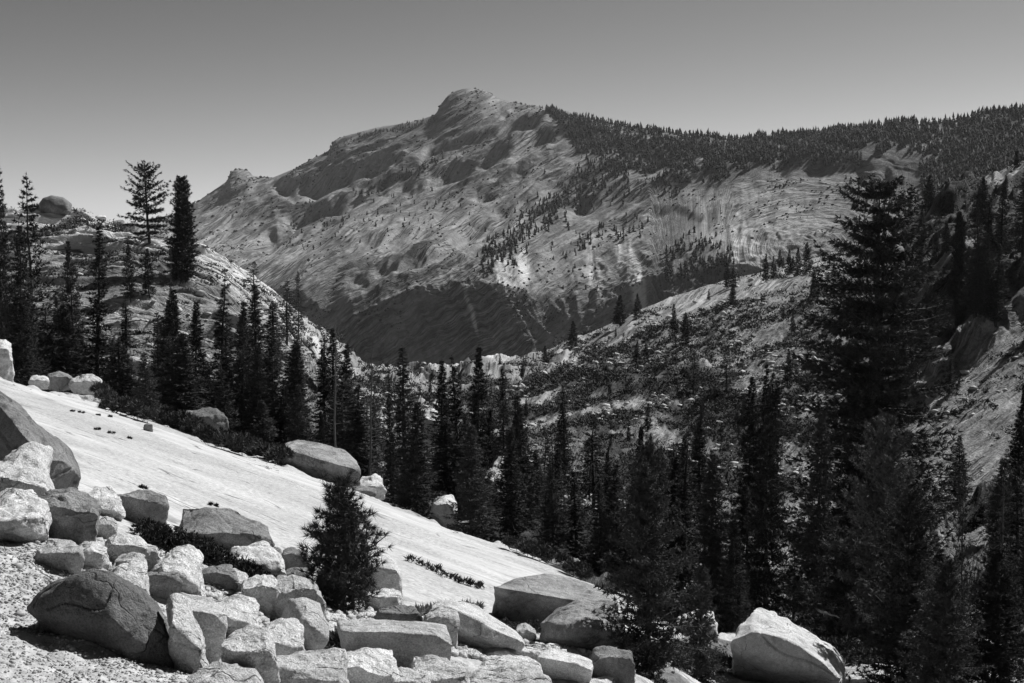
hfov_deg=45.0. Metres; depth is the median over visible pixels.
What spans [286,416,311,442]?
conifer
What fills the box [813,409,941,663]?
pine tree
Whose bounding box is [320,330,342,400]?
conifer
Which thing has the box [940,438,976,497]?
conifer
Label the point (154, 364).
conifer
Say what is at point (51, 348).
conifer
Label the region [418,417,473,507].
conifer
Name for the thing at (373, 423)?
conifer
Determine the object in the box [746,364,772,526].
conifer
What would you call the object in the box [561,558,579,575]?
boulder
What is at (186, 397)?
conifer
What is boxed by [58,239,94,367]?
conifer
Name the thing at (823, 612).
fallen branch
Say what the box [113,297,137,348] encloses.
conifer
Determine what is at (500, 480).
conifer
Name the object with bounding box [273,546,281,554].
boulder
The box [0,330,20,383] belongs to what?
conifer
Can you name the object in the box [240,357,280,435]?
conifer
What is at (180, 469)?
granite slope
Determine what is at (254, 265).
conifer
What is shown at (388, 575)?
boulder
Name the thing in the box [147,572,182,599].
boulder
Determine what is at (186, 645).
boulder
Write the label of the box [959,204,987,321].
conifer
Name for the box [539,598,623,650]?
boulder
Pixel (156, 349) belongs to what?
conifer
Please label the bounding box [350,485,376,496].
boulder
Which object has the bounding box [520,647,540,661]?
boulder
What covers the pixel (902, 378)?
conifer
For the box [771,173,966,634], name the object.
pine tree
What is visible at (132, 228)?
boulder
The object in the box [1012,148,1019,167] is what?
conifer
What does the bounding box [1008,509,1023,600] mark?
conifer
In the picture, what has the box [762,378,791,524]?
conifer
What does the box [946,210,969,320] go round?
conifer
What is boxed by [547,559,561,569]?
boulder
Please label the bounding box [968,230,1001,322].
conifer
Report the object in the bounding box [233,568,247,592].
boulder
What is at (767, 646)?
boulder
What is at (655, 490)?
conifer
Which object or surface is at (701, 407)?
conifer
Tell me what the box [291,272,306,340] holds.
conifer
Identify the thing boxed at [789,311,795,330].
conifer
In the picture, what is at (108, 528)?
boulder
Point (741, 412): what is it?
conifer
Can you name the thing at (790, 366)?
conifer
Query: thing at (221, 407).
conifer
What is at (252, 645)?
boulder
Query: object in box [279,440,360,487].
boulder
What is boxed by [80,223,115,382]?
conifer
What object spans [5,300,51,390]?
conifer
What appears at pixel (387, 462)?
conifer
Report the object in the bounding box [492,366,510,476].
conifer
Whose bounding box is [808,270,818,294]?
conifer
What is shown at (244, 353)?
conifer
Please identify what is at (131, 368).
conifer
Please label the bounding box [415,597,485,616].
shrub
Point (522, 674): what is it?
boulder
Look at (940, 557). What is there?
conifer
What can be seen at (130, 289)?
conifer
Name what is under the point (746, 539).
conifer
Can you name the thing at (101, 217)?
boulder
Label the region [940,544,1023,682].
pine tree
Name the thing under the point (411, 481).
conifer
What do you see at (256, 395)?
conifer
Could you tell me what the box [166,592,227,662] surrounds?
boulder
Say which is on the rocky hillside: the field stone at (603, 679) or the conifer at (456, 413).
the conifer at (456, 413)
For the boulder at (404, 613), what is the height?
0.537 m
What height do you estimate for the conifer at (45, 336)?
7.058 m
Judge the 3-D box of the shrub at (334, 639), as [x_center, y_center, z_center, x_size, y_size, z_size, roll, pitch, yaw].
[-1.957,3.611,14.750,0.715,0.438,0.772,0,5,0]
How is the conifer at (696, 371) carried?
on the rocky hillside
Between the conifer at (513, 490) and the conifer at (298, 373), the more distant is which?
the conifer at (298, 373)
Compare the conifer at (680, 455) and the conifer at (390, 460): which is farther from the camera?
the conifer at (680, 455)
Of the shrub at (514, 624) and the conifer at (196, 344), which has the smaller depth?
the shrub at (514, 624)
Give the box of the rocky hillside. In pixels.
[0,161,1023,639]
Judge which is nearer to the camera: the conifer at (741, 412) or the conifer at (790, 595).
the conifer at (790, 595)
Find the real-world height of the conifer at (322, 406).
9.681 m
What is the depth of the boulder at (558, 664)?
16.84 m
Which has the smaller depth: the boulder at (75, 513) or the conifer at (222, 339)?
the boulder at (75, 513)
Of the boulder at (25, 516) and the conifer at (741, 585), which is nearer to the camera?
the boulder at (25, 516)
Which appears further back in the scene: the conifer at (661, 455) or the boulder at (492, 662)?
the conifer at (661, 455)
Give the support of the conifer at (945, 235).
on the rocky hillside
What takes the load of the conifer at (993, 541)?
on the granite slope
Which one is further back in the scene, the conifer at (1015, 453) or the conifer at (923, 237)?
the conifer at (923, 237)
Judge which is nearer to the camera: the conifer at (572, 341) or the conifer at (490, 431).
the conifer at (490, 431)
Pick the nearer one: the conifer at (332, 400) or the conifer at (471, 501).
the conifer at (471, 501)
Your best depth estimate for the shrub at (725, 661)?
30.82 m
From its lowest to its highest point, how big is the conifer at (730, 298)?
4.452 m
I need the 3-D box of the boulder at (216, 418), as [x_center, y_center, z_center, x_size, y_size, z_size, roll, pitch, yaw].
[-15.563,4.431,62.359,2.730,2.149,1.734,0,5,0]
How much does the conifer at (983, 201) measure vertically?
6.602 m
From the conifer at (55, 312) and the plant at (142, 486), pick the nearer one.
the plant at (142, 486)
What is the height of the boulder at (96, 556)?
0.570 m
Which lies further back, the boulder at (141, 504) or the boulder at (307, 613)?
the boulder at (141, 504)
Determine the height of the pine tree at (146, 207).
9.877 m
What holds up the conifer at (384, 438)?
on the rocky hillside
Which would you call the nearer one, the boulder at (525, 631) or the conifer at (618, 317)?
the boulder at (525, 631)
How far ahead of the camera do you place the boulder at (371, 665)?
11.44 m
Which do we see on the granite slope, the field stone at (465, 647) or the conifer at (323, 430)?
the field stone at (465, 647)
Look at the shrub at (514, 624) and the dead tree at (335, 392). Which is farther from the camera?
the dead tree at (335, 392)
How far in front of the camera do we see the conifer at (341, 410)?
75.16 m
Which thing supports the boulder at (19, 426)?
on the granite slope
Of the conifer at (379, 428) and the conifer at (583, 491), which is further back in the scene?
the conifer at (379, 428)
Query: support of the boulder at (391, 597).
on the granite slope
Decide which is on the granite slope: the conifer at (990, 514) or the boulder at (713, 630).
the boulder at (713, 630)
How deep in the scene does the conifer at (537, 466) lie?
80.70 m
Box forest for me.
[289,101,1023,310]
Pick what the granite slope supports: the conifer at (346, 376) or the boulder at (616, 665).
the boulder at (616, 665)
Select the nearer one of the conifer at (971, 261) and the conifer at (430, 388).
the conifer at (971, 261)
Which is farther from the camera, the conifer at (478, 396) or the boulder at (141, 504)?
the conifer at (478, 396)
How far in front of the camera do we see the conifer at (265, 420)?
76.08 m
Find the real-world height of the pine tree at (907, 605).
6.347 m
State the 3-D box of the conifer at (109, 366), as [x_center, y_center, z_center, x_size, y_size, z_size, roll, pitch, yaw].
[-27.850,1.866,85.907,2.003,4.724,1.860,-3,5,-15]
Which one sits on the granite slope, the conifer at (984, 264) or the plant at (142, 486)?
the plant at (142, 486)
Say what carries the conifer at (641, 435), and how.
on the rocky hillside
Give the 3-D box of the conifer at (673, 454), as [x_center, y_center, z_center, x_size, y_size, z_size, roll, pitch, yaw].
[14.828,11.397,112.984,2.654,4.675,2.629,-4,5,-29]
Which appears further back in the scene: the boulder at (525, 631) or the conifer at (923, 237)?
the conifer at (923, 237)
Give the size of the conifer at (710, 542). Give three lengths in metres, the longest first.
9.112 x 3.633 x 3.494 m
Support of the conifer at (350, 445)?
on the rocky hillside
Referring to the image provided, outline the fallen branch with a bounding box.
[817,609,839,617]
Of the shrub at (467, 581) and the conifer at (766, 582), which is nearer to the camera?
the shrub at (467, 581)
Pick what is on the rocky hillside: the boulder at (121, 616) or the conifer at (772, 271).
the conifer at (772, 271)
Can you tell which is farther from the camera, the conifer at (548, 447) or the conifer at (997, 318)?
the conifer at (997, 318)
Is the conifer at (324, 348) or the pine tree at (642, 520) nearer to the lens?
the pine tree at (642, 520)
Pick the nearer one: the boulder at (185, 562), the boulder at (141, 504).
the boulder at (185, 562)
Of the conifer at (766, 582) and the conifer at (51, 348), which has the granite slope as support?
the conifer at (766, 582)
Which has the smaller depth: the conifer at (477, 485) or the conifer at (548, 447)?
the conifer at (477, 485)
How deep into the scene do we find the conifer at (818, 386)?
152.00 m
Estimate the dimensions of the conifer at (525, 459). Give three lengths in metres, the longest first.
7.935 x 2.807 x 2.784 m
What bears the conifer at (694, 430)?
on the rocky hillside
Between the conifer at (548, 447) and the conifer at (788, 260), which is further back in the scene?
the conifer at (788, 260)
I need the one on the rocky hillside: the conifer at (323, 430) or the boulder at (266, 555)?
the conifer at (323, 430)
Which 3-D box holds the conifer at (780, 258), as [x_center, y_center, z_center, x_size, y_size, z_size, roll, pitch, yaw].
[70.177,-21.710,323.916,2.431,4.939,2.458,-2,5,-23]
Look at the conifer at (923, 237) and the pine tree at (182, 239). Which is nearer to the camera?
the pine tree at (182, 239)
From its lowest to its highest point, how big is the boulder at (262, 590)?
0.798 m
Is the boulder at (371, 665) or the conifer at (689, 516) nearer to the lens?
the boulder at (371, 665)
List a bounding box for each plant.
[138,484,148,489]
[207,501,218,506]
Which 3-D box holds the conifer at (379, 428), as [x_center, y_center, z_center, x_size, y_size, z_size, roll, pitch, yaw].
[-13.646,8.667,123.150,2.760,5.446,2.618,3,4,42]
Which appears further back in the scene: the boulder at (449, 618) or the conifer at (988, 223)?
the conifer at (988, 223)
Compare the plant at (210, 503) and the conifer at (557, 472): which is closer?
the plant at (210, 503)
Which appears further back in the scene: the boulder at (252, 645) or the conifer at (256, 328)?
the conifer at (256, 328)
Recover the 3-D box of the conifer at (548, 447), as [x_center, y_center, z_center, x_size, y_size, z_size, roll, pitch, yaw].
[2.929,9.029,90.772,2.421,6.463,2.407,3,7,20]
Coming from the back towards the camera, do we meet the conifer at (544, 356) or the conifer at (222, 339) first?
the conifer at (544, 356)
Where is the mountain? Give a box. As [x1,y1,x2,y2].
[131,88,1023,367]
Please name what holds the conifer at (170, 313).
on the rocky hillside
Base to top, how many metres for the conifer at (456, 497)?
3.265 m
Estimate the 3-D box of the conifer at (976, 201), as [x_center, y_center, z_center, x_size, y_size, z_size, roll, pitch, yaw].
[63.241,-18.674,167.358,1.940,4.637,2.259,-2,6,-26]
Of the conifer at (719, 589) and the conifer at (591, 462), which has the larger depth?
the conifer at (591, 462)
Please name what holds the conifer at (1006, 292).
on the rocky hillside
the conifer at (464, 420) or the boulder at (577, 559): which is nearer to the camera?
the boulder at (577, 559)
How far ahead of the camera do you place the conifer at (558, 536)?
62.73 m
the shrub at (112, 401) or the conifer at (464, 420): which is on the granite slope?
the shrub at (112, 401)
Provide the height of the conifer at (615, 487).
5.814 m
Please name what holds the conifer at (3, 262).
on the rocky hillside
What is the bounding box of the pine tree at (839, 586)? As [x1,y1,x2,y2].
[796,524,880,647]
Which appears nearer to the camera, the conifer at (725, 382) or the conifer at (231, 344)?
the conifer at (231, 344)
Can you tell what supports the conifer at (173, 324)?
on the rocky hillside
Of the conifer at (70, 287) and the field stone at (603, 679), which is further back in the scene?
the conifer at (70, 287)
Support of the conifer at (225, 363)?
on the rocky hillside
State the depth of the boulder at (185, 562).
13.71 m
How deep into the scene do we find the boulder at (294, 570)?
19.33 m
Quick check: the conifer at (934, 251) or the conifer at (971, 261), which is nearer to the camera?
the conifer at (971, 261)
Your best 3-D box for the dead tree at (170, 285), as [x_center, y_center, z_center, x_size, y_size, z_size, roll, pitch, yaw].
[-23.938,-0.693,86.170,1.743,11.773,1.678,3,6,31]
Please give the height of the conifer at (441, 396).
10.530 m
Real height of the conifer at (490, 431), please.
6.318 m
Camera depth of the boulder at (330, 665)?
9.98 m
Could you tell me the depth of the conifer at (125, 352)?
83.57 m
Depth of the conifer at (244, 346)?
100.16 m
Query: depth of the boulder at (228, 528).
20.54 m
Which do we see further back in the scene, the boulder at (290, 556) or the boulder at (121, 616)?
the boulder at (290, 556)
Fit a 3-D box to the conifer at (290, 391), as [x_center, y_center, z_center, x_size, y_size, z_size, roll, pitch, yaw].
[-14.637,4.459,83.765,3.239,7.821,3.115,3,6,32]
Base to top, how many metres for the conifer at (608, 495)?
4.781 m
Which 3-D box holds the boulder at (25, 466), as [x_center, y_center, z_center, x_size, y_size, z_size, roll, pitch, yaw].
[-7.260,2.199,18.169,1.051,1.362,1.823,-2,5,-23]
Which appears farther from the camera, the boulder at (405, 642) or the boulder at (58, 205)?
the boulder at (58, 205)
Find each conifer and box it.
[0,168,19,337]
[0,223,52,378]
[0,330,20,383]
[5,172,58,375]
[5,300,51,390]
[35,307,66,391]
[41,303,96,394]
[48,329,58,371]
[49,297,63,329]
[52,299,69,349]
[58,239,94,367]
[65,334,86,372]
[78,329,87,368]
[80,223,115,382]
[102,336,125,393]
[105,340,137,413]
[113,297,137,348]
[117,345,138,397]
[119,244,138,302]
[123,354,137,391]
[127,352,167,425]
[138,248,156,297]
[144,311,169,401]
[144,317,167,401]
[147,315,175,400]
[151,288,186,407]
[154,336,188,421]
[155,332,211,429]
[162,342,211,422]
[163,288,181,336]
[168,373,179,427]
[178,299,217,407]
[187,312,202,346]
[204,367,218,404]
[205,277,241,410]
[210,346,238,429]
[211,357,240,448]
[224,322,234,348]
[225,302,259,432]
[228,313,263,390]
[231,396,252,452]
[235,263,271,335]
[238,283,268,388]
[239,343,279,453]
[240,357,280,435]
[242,399,282,456]
[256,327,290,444]
[258,302,289,372]
[271,379,293,444]
[274,329,284,379]
[276,279,300,344]
[277,344,314,429]
[277,383,316,461]
[283,330,311,385]
[284,350,315,440]
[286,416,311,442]
[287,343,317,441]
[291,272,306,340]
[310,338,333,442]
[311,411,326,442]
[312,335,334,393]
[315,413,333,445]
[317,379,376,453]
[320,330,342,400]
[324,378,372,466]
[326,388,336,431]
[327,375,368,441]
[330,378,384,480]
[333,343,360,409]
[351,410,376,479]
[361,389,385,443]
[366,426,382,476]
[367,412,383,463]
[368,402,385,447]
[379,425,387,453]
[382,370,399,503]
[383,442,398,476]
[384,345,428,502]
[388,401,445,519]
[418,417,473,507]
[426,359,455,491]
[428,379,432,392]
[441,424,502,541]
[443,355,468,476]
[450,344,499,512]
[450,469,462,511]
[459,416,469,453]
[460,454,486,511]
[480,409,501,470]
[488,452,508,523]
[489,422,538,517]
[489,427,533,542]
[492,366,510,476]
[497,394,545,529]
[523,398,529,416]
[525,450,547,512]
[530,465,572,550]
[533,474,547,514]
[537,447,569,534]
[538,431,554,484]
[541,346,549,362]
[541,422,563,479]
[550,402,572,470]
[554,385,576,490]
[559,471,591,559]
[566,321,580,347]
[570,414,613,506]
[576,482,624,573]
[578,436,603,501]
[595,486,620,565]
[596,448,612,502]
[602,453,676,572]
[605,468,628,571]
[611,295,627,325]
[614,490,660,579]
[625,424,631,441]
[626,426,652,511]
[632,293,643,318]
[632,341,640,362]
[642,344,648,360]
[643,403,651,429]
[648,434,654,467]
[649,485,668,557]
[653,446,665,478]
[654,450,667,485]
[655,455,698,572]
[660,469,701,557]
[661,431,707,600]
[662,443,677,482]
[667,304,679,336]
[667,435,695,484]
[674,452,745,628]
[677,312,691,346]
[682,352,703,393]
[686,419,719,505]
[688,425,706,459]
[688,486,729,570]
[692,485,703,524]
[699,398,705,417]
[703,534,741,630]
[707,551,724,623]
[711,352,744,391]
[715,511,753,633]
[722,263,731,287]
[726,375,762,524]
[727,284,735,305]
[729,266,737,287]
[730,483,770,607]
[731,538,750,608]
[736,413,802,625]
[738,396,748,422]
[739,565,754,614]
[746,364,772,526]
[760,254,769,281]
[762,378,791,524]
[763,373,780,411]
[768,256,777,279]
[776,250,782,266]
[780,541,807,619]
[781,348,794,385]
[781,406,848,634]
[784,249,792,273]
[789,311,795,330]
[792,248,801,273]
[799,242,814,273]
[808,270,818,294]
[814,381,821,393]
[888,361,912,393]
[911,211,930,251]
[919,174,935,211]
[923,546,964,634]
[929,236,942,261]
[930,232,940,253]
[938,224,952,252]
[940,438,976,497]
[941,221,950,252]
[943,359,955,394]
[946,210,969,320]
[952,452,976,633]
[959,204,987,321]
[967,175,995,221]
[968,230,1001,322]
[971,187,983,218]
[972,460,1023,640]
[973,558,1013,639]
[977,458,1012,543]
[978,198,997,250]
[982,243,1012,326]
[991,182,1015,254]
[992,272,1011,308]
[994,463,1023,566]
[998,384,1023,477]
[1001,175,1009,200]
[1003,168,1023,257]
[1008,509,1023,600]
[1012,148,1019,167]
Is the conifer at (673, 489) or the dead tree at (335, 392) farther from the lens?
the conifer at (673, 489)
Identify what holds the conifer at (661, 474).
on the rocky hillside
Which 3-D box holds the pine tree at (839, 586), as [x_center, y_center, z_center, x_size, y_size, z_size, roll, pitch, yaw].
[12.570,9.602,47.015,3.994,5.293,4.242,-1,6,-12]
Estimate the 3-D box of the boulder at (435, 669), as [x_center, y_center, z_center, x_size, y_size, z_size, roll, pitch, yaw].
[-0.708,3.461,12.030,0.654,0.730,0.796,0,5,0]
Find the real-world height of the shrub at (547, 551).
1.032 m
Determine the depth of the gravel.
9.64 m
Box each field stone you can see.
[150,595,166,604]
[457,645,467,650]
[587,676,612,682]
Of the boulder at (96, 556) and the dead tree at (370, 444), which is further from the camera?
the dead tree at (370, 444)
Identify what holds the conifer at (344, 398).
on the rocky hillside
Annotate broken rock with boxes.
[83,537,671,669]
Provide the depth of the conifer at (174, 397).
77.43 m
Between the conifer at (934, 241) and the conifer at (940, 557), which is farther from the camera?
the conifer at (934, 241)
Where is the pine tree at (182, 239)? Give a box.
[162,175,200,283]
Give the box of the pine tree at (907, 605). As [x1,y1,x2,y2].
[840,487,973,682]
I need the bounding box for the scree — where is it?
[0,166,1023,540]
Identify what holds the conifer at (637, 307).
on the rocky hillside
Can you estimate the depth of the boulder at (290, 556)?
20.03 m
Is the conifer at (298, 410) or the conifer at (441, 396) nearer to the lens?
the conifer at (298, 410)
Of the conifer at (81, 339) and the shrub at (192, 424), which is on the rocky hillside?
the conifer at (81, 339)
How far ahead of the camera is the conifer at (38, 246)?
85.93 m
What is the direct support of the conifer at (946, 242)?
on the rocky hillside
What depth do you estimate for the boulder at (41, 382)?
68.63 m
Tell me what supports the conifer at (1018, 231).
on the rocky hillside
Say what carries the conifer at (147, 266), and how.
on the rocky hillside
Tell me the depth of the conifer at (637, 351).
209.13 m
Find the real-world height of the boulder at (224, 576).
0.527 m
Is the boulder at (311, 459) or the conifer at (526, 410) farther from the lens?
the conifer at (526, 410)
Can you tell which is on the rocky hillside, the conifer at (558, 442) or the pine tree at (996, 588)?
the conifer at (558, 442)
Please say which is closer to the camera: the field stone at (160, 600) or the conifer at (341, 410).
the field stone at (160, 600)
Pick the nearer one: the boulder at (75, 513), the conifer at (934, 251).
the boulder at (75, 513)
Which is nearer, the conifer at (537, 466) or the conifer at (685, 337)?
the conifer at (537, 466)
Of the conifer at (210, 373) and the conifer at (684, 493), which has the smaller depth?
the conifer at (684, 493)
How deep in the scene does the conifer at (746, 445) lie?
98.97 m
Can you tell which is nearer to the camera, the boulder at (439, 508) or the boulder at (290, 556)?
the boulder at (290, 556)
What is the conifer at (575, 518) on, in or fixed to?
on the rocky hillside
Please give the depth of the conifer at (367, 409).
119.65 m
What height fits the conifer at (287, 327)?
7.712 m
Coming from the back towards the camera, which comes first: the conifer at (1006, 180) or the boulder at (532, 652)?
the conifer at (1006, 180)
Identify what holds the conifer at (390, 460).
on the rocky hillside
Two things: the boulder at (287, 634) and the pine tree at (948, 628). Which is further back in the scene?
the pine tree at (948, 628)
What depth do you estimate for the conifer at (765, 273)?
276.26 m
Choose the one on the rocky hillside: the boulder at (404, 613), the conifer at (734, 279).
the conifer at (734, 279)
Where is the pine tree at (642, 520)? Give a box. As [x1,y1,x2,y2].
[592,440,708,682]
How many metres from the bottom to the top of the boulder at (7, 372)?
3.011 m
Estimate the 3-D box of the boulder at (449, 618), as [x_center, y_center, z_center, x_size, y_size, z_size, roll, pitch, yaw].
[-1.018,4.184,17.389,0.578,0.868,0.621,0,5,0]
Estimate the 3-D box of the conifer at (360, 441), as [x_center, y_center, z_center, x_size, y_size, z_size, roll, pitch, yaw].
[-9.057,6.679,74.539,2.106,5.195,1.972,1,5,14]
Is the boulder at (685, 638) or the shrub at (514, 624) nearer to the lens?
the shrub at (514, 624)
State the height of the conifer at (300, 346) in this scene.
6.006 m
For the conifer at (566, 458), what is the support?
on the rocky hillside
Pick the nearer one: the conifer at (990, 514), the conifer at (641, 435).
the conifer at (990, 514)
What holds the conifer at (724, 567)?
on the rocky hillside
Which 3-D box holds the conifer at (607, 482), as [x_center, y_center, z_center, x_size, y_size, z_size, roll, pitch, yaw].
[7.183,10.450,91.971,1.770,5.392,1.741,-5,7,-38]
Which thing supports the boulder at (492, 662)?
on the granite slope
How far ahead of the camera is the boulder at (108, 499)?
18.53 m
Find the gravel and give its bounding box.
[0,540,335,682]
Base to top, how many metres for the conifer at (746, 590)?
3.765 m
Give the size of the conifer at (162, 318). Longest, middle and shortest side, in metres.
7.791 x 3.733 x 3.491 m
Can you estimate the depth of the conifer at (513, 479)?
68.01 m
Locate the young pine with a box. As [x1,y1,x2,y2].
[289,465,395,617]
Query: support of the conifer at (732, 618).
on the granite slope
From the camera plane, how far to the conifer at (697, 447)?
103.75 m
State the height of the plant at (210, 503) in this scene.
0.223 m
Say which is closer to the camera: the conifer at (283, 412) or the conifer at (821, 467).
the conifer at (821, 467)
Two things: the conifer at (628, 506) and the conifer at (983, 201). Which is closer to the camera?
the conifer at (628, 506)
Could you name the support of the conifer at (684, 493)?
on the rocky hillside
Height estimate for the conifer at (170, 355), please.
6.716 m
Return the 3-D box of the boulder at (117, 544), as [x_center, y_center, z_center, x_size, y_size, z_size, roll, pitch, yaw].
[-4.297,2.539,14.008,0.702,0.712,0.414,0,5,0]
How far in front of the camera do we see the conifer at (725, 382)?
162.98 m
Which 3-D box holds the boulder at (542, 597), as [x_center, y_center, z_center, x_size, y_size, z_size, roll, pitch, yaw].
[0.887,5.389,25.103,2.586,1.605,2.693,0,5,0]
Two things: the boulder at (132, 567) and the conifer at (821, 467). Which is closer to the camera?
the boulder at (132, 567)
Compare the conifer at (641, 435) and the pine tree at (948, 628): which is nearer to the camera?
the pine tree at (948, 628)
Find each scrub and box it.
[1,156,1023,626]
[161,87,1020,339]
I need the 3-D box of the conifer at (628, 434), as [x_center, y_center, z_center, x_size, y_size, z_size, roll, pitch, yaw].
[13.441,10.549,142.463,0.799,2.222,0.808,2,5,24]
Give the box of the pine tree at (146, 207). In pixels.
[117,160,175,243]
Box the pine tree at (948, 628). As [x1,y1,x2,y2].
[890,558,994,682]
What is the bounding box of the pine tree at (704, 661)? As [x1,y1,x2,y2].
[676,564,729,682]
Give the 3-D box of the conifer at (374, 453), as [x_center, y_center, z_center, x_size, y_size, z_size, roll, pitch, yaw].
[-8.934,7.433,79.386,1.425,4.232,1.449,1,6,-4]
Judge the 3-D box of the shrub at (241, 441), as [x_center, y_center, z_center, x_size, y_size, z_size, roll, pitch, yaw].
[-12.401,4.619,55.927,3.974,1.913,5.417,-3,6,-33]
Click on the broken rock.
(214, 591)
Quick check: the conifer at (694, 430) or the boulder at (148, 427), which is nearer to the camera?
the boulder at (148, 427)
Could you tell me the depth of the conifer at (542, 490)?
78.53 m
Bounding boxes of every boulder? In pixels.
[0,339,14,380]
[0,391,80,488]
[0,441,54,494]
[0,488,51,541]
[27,568,173,668]
[28,375,48,389]
[35,538,84,573]
[38,487,100,544]
[39,195,71,214]
[47,371,72,391]
[68,374,102,394]
[79,541,109,569]
[88,486,125,520]
[95,215,105,220]
[97,516,117,539]
[105,533,160,571]
[109,552,149,594]
[112,220,124,227]
[117,489,169,526]
[124,223,134,232]
[143,423,152,431]
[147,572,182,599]
[150,544,205,596]
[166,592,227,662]
[167,593,208,672]
[178,507,274,550]
[179,407,228,445]
[186,661,263,682]
[201,564,238,590]
[218,594,259,636]
[220,624,280,682]
[229,541,286,575]
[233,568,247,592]
[241,574,278,615]
[264,617,305,655]
[271,574,325,619]
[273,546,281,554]
[276,647,348,682]
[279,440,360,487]
[281,597,328,650]
[282,547,309,571]
[286,567,308,576]
[337,619,451,667]
[346,647,400,682]
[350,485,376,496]
[359,473,386,500]
[368,553,402,597]
[368,588,403,609]
[374,605,422,620]
[393,667,430,682]
[411,654,469,682]
[421,408,438,445]
[423,607,459,648]
[430,494,457,526]
[431,599,524,655]
[469,665,551,682]
[478,655,542,673]
[484,456,503,513]
[484,648,516,655]
[492,573,618,628]
[515,623,536,640]
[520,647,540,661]
[538,648,592,682]
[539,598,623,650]
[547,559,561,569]
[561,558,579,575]
[589,645,635,682]
[674,609,719,642]
[675,633,709,657]
[730,608,847,682]
[846,671,871,682]
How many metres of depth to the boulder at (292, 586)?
15.27 m
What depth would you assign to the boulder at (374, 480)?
57.34 m
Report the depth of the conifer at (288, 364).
94.33 m
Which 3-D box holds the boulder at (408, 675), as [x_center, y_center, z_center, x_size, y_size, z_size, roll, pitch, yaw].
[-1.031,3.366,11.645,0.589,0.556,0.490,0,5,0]
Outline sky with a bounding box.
[0,0,1023,223]
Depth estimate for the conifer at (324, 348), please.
124.89 m
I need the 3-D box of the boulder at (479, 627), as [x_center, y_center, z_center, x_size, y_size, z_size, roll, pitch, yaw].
[-0.496,4.302,18.523,1.370,1.159,1.718,0,5,0]
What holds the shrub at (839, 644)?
on the granite slope
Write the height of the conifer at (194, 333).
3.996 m
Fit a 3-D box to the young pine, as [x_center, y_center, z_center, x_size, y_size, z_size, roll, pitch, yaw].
[-2.443,2.899,17.602,1.575,2.377,1.512,0,5,0]
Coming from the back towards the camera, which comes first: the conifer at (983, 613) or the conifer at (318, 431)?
the conifer at (318, 431)
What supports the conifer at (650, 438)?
on the rocky hillside
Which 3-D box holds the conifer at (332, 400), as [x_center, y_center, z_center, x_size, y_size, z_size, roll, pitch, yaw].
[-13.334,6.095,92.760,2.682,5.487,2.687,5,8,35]
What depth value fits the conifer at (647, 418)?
147.34 m
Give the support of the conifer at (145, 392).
on the granite slope
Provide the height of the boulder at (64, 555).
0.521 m
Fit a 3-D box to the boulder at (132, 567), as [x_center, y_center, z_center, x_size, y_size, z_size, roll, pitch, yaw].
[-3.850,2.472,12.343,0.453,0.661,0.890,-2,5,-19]
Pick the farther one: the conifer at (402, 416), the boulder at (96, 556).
the conifer at (402, 416)
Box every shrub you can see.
[88,381,159,422]
[128,517,276,577]
[151,404,233,446]
[211,431,294,464]
[324,628,341,648]
[403,554,483,588]
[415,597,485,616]
[496,617,540,633]
[501,535,593,580]
[637,646,732,673]
[819,634,1023,667]
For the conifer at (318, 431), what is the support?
on the rocky hillside
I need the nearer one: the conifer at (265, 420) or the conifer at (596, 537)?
the conifer at (596, 537)
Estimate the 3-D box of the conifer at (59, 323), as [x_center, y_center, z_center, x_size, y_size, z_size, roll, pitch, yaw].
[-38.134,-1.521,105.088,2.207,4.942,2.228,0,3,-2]
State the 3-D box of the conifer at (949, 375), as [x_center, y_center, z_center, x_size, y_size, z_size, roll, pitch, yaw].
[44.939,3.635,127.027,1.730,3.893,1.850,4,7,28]
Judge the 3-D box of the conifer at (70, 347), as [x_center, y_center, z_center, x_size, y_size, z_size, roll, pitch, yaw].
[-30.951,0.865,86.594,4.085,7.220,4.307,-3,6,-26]
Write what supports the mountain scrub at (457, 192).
on the mountain
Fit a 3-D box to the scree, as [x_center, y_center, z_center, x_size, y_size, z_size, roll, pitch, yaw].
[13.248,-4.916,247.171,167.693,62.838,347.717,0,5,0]
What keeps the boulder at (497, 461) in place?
on the rocky hillside
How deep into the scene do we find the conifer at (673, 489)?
74.79 m
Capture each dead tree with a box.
[167,260,174,360]
[328,319,343,447]
[358,334,377,475]
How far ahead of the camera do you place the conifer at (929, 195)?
211.05 m
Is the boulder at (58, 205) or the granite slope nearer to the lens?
the granite slope
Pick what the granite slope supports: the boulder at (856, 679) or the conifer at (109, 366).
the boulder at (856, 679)
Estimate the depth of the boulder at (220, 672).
9.10 m
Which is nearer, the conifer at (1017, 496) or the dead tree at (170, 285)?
the conifer at (1017, 496)
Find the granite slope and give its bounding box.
[0,377,1023,682]
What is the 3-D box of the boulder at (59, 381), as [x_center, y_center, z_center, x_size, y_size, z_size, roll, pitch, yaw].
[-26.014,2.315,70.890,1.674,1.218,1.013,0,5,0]
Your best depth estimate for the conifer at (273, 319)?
117.25 m
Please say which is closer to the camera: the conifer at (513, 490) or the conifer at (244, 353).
the conifer at (513, 490)
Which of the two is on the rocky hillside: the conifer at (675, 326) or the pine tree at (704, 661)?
the conifer at (675, 326)
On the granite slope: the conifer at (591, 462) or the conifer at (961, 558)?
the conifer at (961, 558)
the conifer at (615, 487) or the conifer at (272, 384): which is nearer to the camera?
the conifer at (615, 487)
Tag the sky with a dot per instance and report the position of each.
(200, 90)

